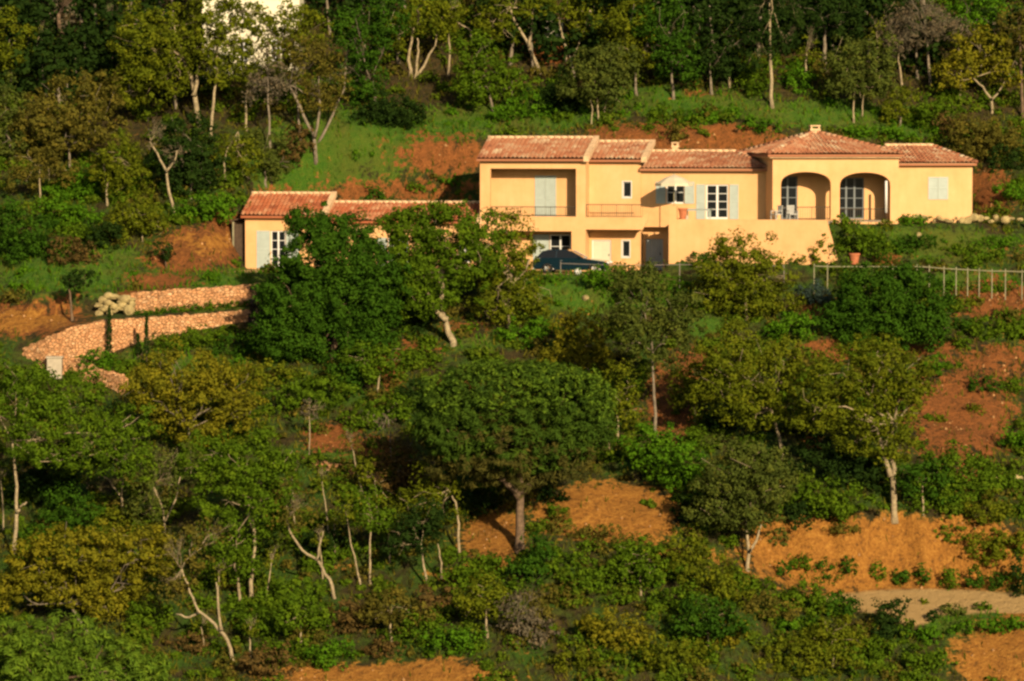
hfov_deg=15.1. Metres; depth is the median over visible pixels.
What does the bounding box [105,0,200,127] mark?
oak tree
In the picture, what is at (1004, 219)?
rock
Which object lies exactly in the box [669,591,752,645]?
oak tree
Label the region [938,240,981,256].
shrub
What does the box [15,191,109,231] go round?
shrub
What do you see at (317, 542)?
oak tree
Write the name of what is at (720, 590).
shrub
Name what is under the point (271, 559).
oak tree
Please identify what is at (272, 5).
white house
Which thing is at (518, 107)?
shrub
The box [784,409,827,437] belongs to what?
shrub
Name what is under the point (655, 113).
shrub
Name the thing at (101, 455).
oak tree
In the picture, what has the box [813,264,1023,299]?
rail fence
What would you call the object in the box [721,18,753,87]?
oak tree
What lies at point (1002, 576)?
shrub
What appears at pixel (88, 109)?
oak tree
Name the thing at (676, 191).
window
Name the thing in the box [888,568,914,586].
shrub
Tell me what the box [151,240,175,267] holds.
oak tree
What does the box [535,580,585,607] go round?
shrub
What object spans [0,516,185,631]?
oak tree
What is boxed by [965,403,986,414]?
shrub
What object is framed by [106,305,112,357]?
cypress tree
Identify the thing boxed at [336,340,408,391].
oak tree
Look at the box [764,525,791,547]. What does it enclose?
shrub
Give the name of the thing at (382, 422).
oak tree
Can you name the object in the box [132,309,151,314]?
shrub
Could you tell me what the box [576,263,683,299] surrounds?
shrub
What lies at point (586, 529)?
shrub
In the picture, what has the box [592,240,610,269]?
door
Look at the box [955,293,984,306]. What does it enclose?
shrub
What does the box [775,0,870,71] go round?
pine tree
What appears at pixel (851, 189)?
french window
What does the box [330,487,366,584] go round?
oak tree
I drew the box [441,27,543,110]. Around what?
oak tree
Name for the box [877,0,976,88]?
tree
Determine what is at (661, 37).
oak tree
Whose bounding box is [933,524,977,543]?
shrub
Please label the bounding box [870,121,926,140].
shrub
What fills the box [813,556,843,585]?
shrub
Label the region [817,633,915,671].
shrub
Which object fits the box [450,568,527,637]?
oak tree
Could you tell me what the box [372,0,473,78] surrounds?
oak tree
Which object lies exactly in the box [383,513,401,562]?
oak tree
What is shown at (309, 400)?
oak tree
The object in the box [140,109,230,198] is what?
oak tree
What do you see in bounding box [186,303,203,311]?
shrub
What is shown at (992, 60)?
oak tree
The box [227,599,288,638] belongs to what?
shrub
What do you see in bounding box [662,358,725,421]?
oak tree
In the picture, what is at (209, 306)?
shrub
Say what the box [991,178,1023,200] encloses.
shrub
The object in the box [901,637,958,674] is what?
shrub
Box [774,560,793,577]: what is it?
shrub
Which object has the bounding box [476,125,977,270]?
villa
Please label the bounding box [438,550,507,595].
shrub
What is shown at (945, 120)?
shrub
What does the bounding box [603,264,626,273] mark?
shrub
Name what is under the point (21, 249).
shrub
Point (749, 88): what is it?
shrub
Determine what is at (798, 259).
shrub
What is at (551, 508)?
shrub
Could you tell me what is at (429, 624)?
shrub
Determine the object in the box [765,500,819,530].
shrub
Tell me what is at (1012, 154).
shrub
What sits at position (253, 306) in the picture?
shrub
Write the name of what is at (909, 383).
oak tree
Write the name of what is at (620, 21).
oak tree
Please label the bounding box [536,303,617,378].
oak tree
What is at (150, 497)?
oak tree
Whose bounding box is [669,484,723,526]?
shrub
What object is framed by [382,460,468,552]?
oak tree
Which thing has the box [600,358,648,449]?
oak tree
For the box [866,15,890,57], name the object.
oak tree
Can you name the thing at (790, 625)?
shrub
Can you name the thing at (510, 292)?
oak tree
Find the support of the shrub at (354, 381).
on the terrain at (912, 532)
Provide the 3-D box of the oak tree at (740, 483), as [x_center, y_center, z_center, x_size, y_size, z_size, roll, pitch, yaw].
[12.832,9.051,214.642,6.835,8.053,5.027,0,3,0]
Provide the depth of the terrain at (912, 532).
230.95 m
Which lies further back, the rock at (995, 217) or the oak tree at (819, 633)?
the rock at (995, 217)
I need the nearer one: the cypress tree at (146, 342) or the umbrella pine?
the umbrella pine
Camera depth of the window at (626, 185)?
250.67 m
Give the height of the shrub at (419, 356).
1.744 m
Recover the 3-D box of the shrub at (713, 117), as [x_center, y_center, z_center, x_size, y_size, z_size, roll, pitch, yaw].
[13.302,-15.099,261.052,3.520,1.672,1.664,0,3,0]
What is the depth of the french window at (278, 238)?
253.93 m
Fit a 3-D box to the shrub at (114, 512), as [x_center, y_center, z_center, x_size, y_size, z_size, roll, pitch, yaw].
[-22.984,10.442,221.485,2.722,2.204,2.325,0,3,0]
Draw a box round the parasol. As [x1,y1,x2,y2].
[655,175,692,205]
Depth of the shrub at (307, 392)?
229.90 m
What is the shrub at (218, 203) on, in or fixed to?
on the terrain at (912, 532)
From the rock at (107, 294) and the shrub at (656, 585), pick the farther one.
the rock at (107, 294)
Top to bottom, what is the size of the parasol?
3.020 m
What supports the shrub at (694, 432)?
on the terrain at (912, 532)
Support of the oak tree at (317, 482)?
on the terrain at (912, 532)
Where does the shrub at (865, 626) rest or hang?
on the terrain at (912, 532)
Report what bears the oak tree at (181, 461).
on the terrain at (912, 532)
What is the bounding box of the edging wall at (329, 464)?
[302,457,380,480]
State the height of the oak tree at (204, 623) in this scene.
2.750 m
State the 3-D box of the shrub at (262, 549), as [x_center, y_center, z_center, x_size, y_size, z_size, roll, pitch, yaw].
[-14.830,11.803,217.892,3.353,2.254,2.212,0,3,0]
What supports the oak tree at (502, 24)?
on the terrain at (912, 532)
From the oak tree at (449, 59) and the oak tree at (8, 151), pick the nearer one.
the oak tree at (8, 151)
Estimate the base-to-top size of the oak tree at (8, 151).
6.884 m
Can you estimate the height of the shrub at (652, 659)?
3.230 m
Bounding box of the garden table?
[686,209,710,218]
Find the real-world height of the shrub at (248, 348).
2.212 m
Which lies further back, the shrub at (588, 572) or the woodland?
the woodland
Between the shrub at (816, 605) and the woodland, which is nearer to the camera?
the shrub at (816, 605)
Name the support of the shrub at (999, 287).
on the terrain at (912, 532)
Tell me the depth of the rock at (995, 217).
249.05 m
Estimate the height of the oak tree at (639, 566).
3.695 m
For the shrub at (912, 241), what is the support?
on the terrain at (912, 532)
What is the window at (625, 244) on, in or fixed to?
in the villa
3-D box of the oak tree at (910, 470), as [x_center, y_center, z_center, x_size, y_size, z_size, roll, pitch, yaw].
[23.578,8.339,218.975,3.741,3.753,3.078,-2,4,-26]
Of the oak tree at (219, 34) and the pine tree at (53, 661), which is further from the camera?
the oak tree at (219, 34)
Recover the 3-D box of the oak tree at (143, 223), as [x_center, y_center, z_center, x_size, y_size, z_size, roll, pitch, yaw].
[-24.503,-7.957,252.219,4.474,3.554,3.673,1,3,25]
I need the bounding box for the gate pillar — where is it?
[46,356,63,378]
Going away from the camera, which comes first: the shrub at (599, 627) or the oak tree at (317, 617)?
the shrub at (599, 627)
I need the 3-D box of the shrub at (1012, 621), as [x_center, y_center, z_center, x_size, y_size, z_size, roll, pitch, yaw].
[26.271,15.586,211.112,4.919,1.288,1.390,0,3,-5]
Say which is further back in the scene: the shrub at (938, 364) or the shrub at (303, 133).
the shrub at (303, 133)
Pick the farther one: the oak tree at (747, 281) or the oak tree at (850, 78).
the oak tree at (850, 78)
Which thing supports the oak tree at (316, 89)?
on the terrain at (912, 532)
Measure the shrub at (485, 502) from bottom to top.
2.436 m
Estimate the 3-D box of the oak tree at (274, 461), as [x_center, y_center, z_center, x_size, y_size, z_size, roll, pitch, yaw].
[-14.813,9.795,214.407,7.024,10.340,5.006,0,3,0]
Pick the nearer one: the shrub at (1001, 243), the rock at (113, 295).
the rock at (113, 295)
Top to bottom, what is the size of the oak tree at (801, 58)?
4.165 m
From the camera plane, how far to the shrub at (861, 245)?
243.75 m
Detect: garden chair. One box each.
[770,205,782,219]
[786,205,797,219]
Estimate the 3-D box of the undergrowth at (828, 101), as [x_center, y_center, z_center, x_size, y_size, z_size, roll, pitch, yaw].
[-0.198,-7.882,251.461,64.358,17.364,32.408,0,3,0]
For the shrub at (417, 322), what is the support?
on the terrain at (912, 532)
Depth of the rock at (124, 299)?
243.59 m
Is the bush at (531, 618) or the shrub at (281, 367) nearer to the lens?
the bush at (531, 618)
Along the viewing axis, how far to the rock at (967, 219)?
248.86 m
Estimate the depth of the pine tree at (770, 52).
262.48 m
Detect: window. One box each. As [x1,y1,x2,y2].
[271,231,285,266]
[550,234,570,248]
[622,241,629,256]
[623,182,630,196]
[667,186,683,203]
[706,184,727,218]
[781,176,796,217]
[840,178,863,218]
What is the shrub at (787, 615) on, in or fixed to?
on the terrain at (912, 532)
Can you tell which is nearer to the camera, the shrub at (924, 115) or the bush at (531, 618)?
the bush at (531, 618)
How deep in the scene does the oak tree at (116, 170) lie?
257.08 m
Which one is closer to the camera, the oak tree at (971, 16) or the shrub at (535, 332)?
the shrub at (535, 332)
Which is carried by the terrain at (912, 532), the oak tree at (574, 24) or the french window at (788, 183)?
the oak tree at (574, 24)
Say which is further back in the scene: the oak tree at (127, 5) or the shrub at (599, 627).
the oak tree at (127, 5)
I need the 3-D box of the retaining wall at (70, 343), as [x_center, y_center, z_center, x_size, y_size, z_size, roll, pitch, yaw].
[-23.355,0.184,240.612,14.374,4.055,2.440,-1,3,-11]
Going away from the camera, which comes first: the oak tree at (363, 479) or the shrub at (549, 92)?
the oak tree at (363, 479)
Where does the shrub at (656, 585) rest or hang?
on the terrain at (912, 532)
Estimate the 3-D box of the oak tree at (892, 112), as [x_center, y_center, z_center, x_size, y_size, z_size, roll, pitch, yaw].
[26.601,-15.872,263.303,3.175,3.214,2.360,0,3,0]
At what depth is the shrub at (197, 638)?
210.43 m
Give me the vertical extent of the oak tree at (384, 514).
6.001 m
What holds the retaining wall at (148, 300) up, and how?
on the terrain at (912, 532)
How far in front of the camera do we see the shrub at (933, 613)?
212.08 m
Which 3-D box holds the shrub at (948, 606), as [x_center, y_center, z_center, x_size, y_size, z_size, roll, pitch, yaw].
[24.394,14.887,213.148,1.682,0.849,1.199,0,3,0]
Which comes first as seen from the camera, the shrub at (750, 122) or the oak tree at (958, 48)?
the shrub at (750, 122)
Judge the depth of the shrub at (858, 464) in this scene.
220.34 m
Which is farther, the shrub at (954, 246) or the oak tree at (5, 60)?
the oak tree at (5, 60)
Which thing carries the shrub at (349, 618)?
on the terrain at (912, 532)
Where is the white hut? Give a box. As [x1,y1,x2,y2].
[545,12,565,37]
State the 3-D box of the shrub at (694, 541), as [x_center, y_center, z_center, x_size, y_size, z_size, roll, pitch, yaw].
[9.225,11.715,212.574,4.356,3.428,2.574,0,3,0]
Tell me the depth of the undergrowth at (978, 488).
222.84 m
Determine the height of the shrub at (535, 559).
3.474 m
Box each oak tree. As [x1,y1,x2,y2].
[0,3,33,95]
[0,71,35,163]
[0,358,164,553]
[0,465,11,530]
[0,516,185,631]
[1,147,84,206]
[8,67,129,164]
[19,21,56,87]
[43,0,79,66]
[59,268,100,320]
[83,449,152,521]
[86,130,154,205]
[97,3,120,51]
[102,192,174,245]
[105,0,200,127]
[116,334,269,466]
[117,0,140,12]
[121,438,204,534]
[139,117,190,213]
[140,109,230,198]
[144,515,234,660]
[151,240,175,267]
[170,425,246,491]
[176,0,278,136]
[183,426,307,599]
[189,612,212,650]
[194,0,334,139]
[208,124,271,182]
[211,562,229,608]
[235,64,266,130]
[238,34,295,183]
[238,127,294,187]
[242,616,259,656]
[244,200,415,365]
[262,543,285,601]
[263,475,335,598]
[268,591,339,647]
[273,24,354,164]
[285,459,300,522]
[298,397,322,454]
[309,527,330,578]
[312,463,334,532]
[323,512,344,551]
[325,0,411,107]
[329,429,364,490]
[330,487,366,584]
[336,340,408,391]
[338,481,396,584]
[343,15,362,68]
[353,582,442,642]
[354,453,406,510]
[360,403,401,455]
[366,436,440,504]
[368,198,516,346]
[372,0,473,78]
[378,495,455,583]
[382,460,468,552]
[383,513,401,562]
[438,2,461,75]
[440,0,471,38]
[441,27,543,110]
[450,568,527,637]
[462,206,555,327]
[471,0,555,73]
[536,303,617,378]
[546,0,637,62]
[555,37,643,123]
[592,0,678,95]
[593,256,706,435]
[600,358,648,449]
[606,533,687,595]
[626,0,707,99]
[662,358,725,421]
[663,0,764,94]
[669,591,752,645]
[681,432,804,571]
[682,225,806,319]
[682,318,815,459]
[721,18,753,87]
[783,330,945,523]
[790,605,870,666]
[794,26,821,72]
[811,249,971,352]
[819,29,903,122]
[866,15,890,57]
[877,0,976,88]
[878,85,921,126]
[893,455,961,516]
[928,23,1023,113]
[939,0,1011,82]
[945,23,972,100]
[993,4,1023,117]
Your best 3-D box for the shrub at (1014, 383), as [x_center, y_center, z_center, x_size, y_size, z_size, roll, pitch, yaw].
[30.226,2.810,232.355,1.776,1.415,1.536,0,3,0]
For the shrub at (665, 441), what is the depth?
219.61 m
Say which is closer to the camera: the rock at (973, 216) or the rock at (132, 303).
the rock at (132, 303)
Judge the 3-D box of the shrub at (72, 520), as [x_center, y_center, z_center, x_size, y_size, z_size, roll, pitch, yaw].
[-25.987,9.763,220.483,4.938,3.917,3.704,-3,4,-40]
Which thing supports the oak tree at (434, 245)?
on the terrain at (912, 532)
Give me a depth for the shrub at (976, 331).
237.36 m
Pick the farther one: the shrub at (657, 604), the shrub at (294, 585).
the shrub at (294, 585)
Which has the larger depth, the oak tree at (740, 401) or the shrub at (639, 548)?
the oak tree at (740, 401)
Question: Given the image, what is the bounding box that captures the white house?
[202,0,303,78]
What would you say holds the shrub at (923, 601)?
on the terrain at (912, 532)
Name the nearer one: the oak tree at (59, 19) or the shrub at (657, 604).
the shrub at (657, 604)
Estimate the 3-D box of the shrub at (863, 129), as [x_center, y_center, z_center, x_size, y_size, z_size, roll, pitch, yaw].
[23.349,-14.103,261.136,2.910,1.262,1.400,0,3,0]
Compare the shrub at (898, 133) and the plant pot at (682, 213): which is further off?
the shrub at (898, 133)
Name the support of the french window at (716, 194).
in the villa
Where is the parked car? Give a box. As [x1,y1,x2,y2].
[533,249,612,272]
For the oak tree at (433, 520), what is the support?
on the terrain at (912, 532)
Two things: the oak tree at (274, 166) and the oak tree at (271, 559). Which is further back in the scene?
the oak tree at (274, 166)
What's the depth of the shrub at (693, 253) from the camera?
245.36 m
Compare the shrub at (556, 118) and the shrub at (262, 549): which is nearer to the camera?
the shrub at (262, 549)
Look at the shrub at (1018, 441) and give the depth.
226.07 m
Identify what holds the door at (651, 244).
in the villa
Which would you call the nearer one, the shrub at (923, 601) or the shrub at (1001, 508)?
the shrub at (923, 601)
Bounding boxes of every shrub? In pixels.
[0,194,64,268]
[0,454,81,511]
[10,477,106,539]
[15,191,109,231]
[41,160,108,202]
[47,234,101,266]
[75,347,134,370]
[78,217,124,253]
[89,503,135,533]
[123,598,172,640]
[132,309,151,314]
[148,306,165,314]
[150,322,238,351]
[161,303,179,312]
[164,630,210,655]
[169,188,250,224]
[171,304,191,312]
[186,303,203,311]
[196,299,214,311]
[207,325,257,356]
[212,302,234,309]
[225,529,278,564]
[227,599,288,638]
[228,300,246,307]
[231,357,310,390]
[231,640,298,679]
[239,298,257,306]
[246,286,262,324]
[252,574,328,613]
[260,367,359,420]
[278,119,315,168]
[286,616,328,650]
[291,524,361,561]
[303,636,358,671]
[321,354,371,396]
[323,597,380,636]
[333,387,417,436]
[348,88,431,129]
[358,635,406,658]
[363,182,386,200]
[376,609,446,647]
[383,278,433,341]
[392,343,449,370]
[392,374,434,411]
[405,180,437,193]
[412,622,490,658]
[414,582,460,610]
[438,173,463,187]
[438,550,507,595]
[451,481,569,520]
[486,88,557,125]
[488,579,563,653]
[493,312,560,348]
[499,527,559,585]
[522,79,580,115]
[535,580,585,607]
[537,272,567,285]
[542,111,577,123]
[545,635,613,675]
[547,503,569,518]
[560,559,629,594]
[567,522,653,546]
[573,598,656,657]
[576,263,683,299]
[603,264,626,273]
[612,420,707,493]
[626,628,719,675]
[628,562,665,586]
[631,543,666,561]
[641,579,708,630]
[643,101,673,127]
[646,523,717,578]
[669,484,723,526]
[671,552,756,607]
[678,423,715,455]
[682,105,732,125]
[687,251,722,266]
[695,610,753,652]
[696,403,742,435]
[725,569,772,595]
[733,63,769,96]
[734,589,805,620]
[736,112,787,135]
[752,630,866,678]
[757,311,825,342]
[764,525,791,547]
[764,614,832,642]
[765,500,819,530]
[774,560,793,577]
[776,59,820,98]
[781,575,835,616]
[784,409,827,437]
[785,472,890,526]
[787,251,808,265]
[787,551,812,578]
[793,278,834,307]
[794,431,889,494]
[797,592,857,617]
[808,239,826,266]
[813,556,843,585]
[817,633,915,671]
[820,589,863,617]
[822,519,864,535]
[828,216,897,264]
[836,123,877,137]
[838,555,858,576]
[847,619,881,644]
[867,595,913,644]
[868,559,887,587]
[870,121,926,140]
[871,232,943,254]
[878,218,894,231]
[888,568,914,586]
[896,213,932,226]
[900,436,998,516]
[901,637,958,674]
[902,89,965,129]
[904,625,952,645]
[912,562,932,585]
[920,598,929,604]
[921,351,949,376]
[926,610,938,621]
[927,278,958,290]
[931,110,971,141]
[932,413,947,421]
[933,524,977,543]
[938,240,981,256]
[938,566,959,590]
[938,602,967,615]
[939,113,1023,161]
[948,613,1023,634]
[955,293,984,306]
[959,529,1023,568]
[960,487,1017,535]
[963,315,1023,340]
[963,564,992,589]
[965,374,1004,393]
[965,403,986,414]
[968,281,1015,292]
[970,234,1020,248]
[971,599,992,610]
[982,140,1023,172]
[987,570,1008,591]
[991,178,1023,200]
[996,419,1023,456]
[999,377,1023,395]
[1008,550,1023,596]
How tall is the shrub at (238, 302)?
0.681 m
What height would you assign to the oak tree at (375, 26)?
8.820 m
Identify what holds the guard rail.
on the terrain at (912, 532)
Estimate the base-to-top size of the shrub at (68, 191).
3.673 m
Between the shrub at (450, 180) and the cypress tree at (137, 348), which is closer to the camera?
the cypress tree at (137, 348)
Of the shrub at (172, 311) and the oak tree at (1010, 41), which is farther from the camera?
the oak tree at (1010, 41)
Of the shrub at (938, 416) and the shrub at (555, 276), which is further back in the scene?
the shrub at (555, 276)
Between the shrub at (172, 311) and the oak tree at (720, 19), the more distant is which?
the oak tree at (720, 19)
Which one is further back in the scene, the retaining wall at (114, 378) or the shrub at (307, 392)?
the retaining wall at (114, 378)
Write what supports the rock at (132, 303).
on the rock at (128, 309)
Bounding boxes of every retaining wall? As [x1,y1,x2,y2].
[22,309,250,369]
[62,360,128,394]
[131,283,256,312]
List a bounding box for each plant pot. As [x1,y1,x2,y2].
[678,208,687,218]
[849,253,859,263]
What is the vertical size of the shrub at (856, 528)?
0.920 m
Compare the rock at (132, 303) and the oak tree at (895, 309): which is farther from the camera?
the rock at (132, 303)
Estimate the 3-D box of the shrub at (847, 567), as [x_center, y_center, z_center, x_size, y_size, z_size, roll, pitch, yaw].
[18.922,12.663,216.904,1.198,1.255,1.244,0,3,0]
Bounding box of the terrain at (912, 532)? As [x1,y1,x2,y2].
[0,0,1023,680]
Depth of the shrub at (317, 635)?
209.46 m
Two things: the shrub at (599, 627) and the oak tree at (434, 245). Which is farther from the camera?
the oak tree at (434, 245)
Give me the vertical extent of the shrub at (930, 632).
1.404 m
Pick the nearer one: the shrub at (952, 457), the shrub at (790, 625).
the shrub at (790, 625)
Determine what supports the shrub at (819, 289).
on the terrain at (912, 532)
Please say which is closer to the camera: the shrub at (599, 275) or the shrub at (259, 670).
the shrub at (259, 670)
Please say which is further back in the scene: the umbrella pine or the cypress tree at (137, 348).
the cypress tree at (137, 348)
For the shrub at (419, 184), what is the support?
on the terrain at (912, 532)
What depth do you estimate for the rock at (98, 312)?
243.51 m
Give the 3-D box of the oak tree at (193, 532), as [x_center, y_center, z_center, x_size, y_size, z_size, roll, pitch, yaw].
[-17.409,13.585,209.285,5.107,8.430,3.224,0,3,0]
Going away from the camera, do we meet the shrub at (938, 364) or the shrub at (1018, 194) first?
the shrub at (938, 364)
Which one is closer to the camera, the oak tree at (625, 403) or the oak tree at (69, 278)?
the oak tree at (625, 403)
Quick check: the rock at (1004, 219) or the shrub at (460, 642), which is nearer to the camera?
the shrub at (460, 642)
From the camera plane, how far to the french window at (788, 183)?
249.45 m
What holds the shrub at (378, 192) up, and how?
on the terrain at (912, 532)
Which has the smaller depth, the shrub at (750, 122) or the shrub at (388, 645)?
the shrub at (388, 645)
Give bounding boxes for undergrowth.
[0,0,1023,680]
[8,89,1016,362]
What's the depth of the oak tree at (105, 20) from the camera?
274.79 m
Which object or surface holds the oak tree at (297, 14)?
on the terrain at (912, 532)
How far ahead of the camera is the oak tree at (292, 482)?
219.86 m
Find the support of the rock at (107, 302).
on the rock
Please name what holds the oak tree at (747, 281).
on the terrain at (912, 532)
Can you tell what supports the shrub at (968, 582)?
on the terrain at (912, 532)
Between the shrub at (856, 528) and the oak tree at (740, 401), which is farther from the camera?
the oak tree at (740, 401)
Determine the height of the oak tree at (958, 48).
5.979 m
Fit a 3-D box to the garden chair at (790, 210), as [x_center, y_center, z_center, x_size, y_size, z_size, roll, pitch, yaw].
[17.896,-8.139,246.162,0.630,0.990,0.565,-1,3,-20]
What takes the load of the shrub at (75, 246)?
on the terrain at (912, 532)
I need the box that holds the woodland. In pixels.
[0,0,1023,108]
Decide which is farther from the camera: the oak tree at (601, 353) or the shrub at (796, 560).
the oak tree at (601, 353)
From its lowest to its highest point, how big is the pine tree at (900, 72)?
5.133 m
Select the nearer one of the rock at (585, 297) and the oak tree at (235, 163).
the rock at (585, 297)
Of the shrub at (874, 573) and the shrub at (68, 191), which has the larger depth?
the shrub at (68, 191)
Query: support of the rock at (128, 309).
on the terrain at (912, 532)
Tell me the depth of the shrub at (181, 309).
243.12 m
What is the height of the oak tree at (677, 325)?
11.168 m
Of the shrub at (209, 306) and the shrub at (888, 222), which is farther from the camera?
the shrub at (888, 222)
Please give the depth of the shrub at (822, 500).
217.66 m
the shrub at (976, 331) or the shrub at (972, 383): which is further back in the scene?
the shrub at (976, 331)
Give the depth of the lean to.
254.93 m
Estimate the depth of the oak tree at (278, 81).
262.67 m
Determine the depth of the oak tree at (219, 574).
212.94 m
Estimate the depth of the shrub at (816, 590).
212.49 m
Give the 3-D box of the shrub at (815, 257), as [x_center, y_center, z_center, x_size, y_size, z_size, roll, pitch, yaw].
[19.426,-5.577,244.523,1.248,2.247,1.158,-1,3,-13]
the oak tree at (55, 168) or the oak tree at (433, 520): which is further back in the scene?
the oak tree at (55, 168)
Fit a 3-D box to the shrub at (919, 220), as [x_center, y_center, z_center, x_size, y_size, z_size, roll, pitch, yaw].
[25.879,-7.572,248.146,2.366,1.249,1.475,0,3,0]
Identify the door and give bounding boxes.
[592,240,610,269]
[646,239,662,269]
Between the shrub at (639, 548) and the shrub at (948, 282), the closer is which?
the shrub at (639, 548)
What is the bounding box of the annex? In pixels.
[241,191,481,268]
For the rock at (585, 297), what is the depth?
239.64 m
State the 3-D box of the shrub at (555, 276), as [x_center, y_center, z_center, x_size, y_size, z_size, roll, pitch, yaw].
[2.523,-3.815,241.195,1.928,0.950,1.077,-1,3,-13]
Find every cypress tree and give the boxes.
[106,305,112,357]
[135,333,141,357]
[142,311,149,364]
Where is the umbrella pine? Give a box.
[411,356,621,552]
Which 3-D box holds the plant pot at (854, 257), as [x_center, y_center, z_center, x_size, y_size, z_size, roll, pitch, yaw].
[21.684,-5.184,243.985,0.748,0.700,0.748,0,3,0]
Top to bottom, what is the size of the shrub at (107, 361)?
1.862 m
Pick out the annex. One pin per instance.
(262, 213)
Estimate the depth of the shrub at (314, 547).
216.91 m
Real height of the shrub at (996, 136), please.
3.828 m
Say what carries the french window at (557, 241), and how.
in the villa
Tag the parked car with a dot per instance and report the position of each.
(552, 259)
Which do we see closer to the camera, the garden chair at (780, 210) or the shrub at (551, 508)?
the shrub at (551, 508)
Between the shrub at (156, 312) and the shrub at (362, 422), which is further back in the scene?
the shrub at (156, 312)
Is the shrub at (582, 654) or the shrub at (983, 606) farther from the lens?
the shrub at (983, 606)
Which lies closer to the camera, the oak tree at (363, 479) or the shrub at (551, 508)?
the shrub at (551, 508)
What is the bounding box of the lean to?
[230,218,244,263]
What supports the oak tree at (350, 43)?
on the terrain at (912, 532)
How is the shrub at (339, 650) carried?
on the terrain at (912, 532)
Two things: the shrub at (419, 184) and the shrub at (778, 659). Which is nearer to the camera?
the shrub at (778, 659)
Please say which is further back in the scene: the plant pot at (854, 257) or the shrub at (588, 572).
the plant pot at (854, 257)
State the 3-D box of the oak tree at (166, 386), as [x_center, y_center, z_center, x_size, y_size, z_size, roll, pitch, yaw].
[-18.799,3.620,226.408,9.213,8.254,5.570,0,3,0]
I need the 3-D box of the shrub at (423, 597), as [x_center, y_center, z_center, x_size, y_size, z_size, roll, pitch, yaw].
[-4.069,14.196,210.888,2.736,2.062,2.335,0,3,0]
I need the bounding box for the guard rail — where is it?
[560,262,783,287]
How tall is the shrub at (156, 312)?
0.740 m
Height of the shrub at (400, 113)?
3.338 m
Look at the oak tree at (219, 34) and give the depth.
264.40 m
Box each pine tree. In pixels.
[0,608,173,680]
[737,0,803,108]
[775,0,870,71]
[883,27,917,84]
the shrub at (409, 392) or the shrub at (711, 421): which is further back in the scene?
the shrub at (409, 392)
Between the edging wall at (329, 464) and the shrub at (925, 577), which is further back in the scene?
the edging wall at (329, 464)
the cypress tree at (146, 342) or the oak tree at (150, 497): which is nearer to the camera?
the oak tree at (150, 497)
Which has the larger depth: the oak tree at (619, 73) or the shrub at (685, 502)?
the oak tree at (619, 73)
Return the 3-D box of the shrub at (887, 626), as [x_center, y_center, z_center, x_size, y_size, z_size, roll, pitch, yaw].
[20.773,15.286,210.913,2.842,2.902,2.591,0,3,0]
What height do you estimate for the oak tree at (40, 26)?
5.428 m
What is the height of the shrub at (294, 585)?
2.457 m
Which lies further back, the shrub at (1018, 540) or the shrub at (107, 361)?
the shrub at (107, 361)
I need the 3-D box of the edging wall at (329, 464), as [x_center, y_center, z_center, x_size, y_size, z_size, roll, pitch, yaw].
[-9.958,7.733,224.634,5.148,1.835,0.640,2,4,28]
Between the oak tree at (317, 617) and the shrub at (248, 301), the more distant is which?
the shrub at (248, 301)
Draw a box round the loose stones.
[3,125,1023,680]
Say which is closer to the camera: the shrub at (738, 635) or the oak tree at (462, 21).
the shrub at (738, 635)
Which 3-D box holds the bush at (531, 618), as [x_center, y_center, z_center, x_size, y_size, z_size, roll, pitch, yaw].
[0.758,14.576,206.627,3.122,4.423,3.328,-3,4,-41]
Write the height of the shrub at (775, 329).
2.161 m
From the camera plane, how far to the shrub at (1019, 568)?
215.63 m
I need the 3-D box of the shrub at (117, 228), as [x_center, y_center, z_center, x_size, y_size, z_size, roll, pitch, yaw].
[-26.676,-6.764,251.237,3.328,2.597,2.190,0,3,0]
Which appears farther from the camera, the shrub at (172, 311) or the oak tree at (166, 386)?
the shrub at (172, 311)
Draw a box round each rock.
[95,310,102,314]
[103,299,111,304]
[104,292,112,299]
[109,294,118,297]
[117,295,130,303]
[123,305,134,314]
[129,300,135,307]
[582,295,588,300]
[963,217,971,222]
[969,213,977,220]
[977,215,983,221]
[992,214,998,221]
[1000,216,1009,223]
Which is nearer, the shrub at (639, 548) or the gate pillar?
the shrub at (639, 548)
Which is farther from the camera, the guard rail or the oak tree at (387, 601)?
the guard rail
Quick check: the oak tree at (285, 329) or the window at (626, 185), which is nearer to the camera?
the oak tree at (285, 329)
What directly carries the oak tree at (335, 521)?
on the terrain at (912, 532)
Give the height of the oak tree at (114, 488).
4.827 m
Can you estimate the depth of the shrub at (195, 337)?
238.93 m
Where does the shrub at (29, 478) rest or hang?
on the terrain at (912, 532)
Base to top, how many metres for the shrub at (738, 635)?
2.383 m
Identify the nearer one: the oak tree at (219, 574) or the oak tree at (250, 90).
the oak tree at (219, 574)
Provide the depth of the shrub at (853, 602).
212.36 m
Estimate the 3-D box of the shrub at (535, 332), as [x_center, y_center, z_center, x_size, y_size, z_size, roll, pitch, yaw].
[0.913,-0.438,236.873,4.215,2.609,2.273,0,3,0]
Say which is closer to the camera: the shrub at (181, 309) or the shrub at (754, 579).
the shrub at (754, 579)
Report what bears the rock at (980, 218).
on the terrain at (912, 532)
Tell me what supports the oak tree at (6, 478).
on the terrain at (912, 532)

